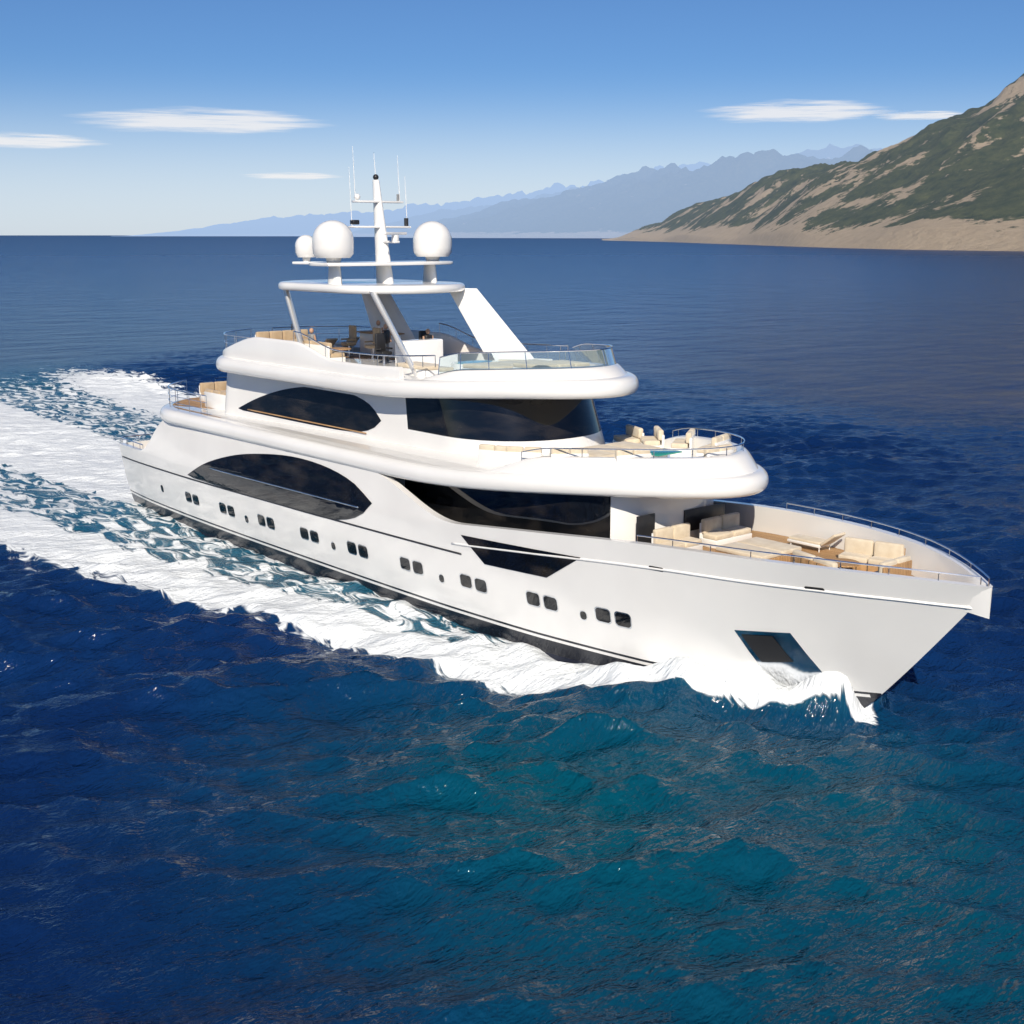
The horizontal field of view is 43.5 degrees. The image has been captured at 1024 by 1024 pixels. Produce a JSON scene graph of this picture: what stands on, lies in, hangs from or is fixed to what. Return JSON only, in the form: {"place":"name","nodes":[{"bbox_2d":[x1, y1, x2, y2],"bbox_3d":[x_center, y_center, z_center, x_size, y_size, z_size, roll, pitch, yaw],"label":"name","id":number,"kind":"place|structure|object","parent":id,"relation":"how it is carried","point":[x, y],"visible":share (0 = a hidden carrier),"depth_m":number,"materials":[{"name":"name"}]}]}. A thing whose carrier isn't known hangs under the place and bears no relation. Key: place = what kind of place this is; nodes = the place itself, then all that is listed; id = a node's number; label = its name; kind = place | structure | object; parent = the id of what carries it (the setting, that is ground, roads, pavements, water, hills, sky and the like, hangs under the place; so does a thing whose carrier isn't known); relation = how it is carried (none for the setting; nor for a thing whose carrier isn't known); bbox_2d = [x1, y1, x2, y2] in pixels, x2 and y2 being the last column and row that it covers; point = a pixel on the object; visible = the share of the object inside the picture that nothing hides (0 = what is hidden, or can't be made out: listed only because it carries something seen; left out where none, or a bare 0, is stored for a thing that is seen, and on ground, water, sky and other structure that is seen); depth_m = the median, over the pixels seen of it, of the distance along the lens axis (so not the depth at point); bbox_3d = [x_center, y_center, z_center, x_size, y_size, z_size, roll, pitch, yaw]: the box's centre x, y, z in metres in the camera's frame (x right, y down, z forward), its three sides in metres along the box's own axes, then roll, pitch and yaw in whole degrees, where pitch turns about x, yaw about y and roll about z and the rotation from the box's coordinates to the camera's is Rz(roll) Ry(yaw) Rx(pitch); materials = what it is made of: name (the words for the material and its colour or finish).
{"place":"outdoors","nodes":[
{"label":"outdoors","id":0,"kind":"place"},
{"bbox_2d":[0,135,88,147],"bbox_3d":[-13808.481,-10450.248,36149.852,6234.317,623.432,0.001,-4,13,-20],"label":"cloud","id":1,"kind":"structure","parent":0,"point":[51,141],"depth_m":36319.42,"materials":[{"name":"white"}]},
{"bbox_2d":[111,111,298,131],"bbox_3d":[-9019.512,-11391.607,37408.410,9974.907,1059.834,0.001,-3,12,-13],"label":"cloud","id":2,"kind":"structure","parent":0,"point":[236,123],"depth_m":37475.84,"materials":[{"name":"white"}]},
{"bbox_2d":[261,173,329,178],"bbox_3d":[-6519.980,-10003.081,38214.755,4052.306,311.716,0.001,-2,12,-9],"label":"cloud","id":3,"kind":"structure","parent":0,"point":[303,175],"depth_m":38240.25,"materials":[{"name":"white"}]},
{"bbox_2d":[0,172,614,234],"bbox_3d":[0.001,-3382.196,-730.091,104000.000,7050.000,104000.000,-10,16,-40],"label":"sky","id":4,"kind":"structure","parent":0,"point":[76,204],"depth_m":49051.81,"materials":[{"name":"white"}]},
{"bbox_2d":[131,161,710,235],"bbox_3d":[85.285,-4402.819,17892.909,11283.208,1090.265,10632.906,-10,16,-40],"label":"mountains","id":5,"kind":"structure","parent":0,"point":[301,225],"depth_m":17812.85,"materials":[{"name":"blue"}]},
{"bbox_2d":[225,372,713,540],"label":"superstructure","id":6,"kind":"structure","parent":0,"point":[462,426],"depth_m":49.30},
{"bbox_2d":[239,387,380,433],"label":"yacht windows","id":7,"kind":"structure","parent":6,"relation":"in","point":[331,409],"depth_m":56.89,"materials":[{"name":"black glass"}]},
{"bbox_2d":[0,235,1023,1023],"bbox_3d":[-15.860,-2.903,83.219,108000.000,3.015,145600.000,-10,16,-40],"label":"sea water","id":8,"kind":"structure","parent":0,"point":[238,785],"depth_m":40.14,"materials":[{"name":"blue liquid"}]},
{"bbox_2d":[119,421,992,707],"bbox_3d":[-2.530,1.443,56.510,9.624,7.968,50.370,-10,16,-40],"label":"yacht hull","id":9,"kind":"object","parent":8,"relation":"in","point":[873,649],"visible":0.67,"depth_m":44.63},
{"bbox_2d":[160,279,768,498],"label":"yacht decks","id":10,"kind":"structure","parent":9,"relation":"on","point":[738,472],"depth_m":48.30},
{"bbox_2d":[120,146,989,585],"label":"yacht deck fittings","id":11,"kind":"object","parent":10,"relation":"on","point":[390,334],"visible":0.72,"depth_m":53.88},
{"bbox_2d":[0,0,1023,176],"label":"sky","id":12,"kind":"structure","parent":0,"point":[446,88],"materials":[{"name":"blue"}]},
{"bbox_2d":[122,454,972,685],"bbox_3d":[-2.611,0.118,56.321,9.828,4.841,49.727,-10,16,-40],"label":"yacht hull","id":13,"kind":"object","parent":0,"point":[306,486],"visible":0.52,"depth_m":53.05,"materials":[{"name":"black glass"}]},
{"bbox_2d":[352,144,881,236],"bbox_3d":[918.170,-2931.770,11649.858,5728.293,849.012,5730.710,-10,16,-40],"label":"hill range","id":14,"kind":"structure","parent":0,"point":[830,151],"depth_m":11757.18,"materials":[{"name":"blue"}]},
{"bbox_2d":[399,145,872,237],"bbox_3d":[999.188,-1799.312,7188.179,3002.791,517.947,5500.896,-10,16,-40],"label":"hill range","id":15,"kind":"structure","parent":0,"point":[620,205],"depth_m":6576.35,"materials":[{"name":"blue"}]},
{"bbox_2d":[733,101,870,120],"bbox_3d":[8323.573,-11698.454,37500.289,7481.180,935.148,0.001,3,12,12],"label":"cloud","id":16,"kind":"structure","parent":0,"point":[825,112],"depth_m":37455.12,"materials":[{"name":"white"}]},
{"bbox_2d":[602,73,1023,250],"bbox_3d":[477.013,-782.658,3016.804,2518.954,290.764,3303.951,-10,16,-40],"label":"hillside","id":17,"kind":"structure","parent":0,"point":[955,182],"depth_m":1697.08,"materials":[{"name":"green plant"}]},
{"bbox_2d":[891,111,957,118],"bbox_3d":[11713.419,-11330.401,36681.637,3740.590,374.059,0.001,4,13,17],"label":"cloud","id":18,"kind":"structure","parent":0,"point":[929,115],"depth_m":36652.55,"materials":[{"name":"white"}]}
]}

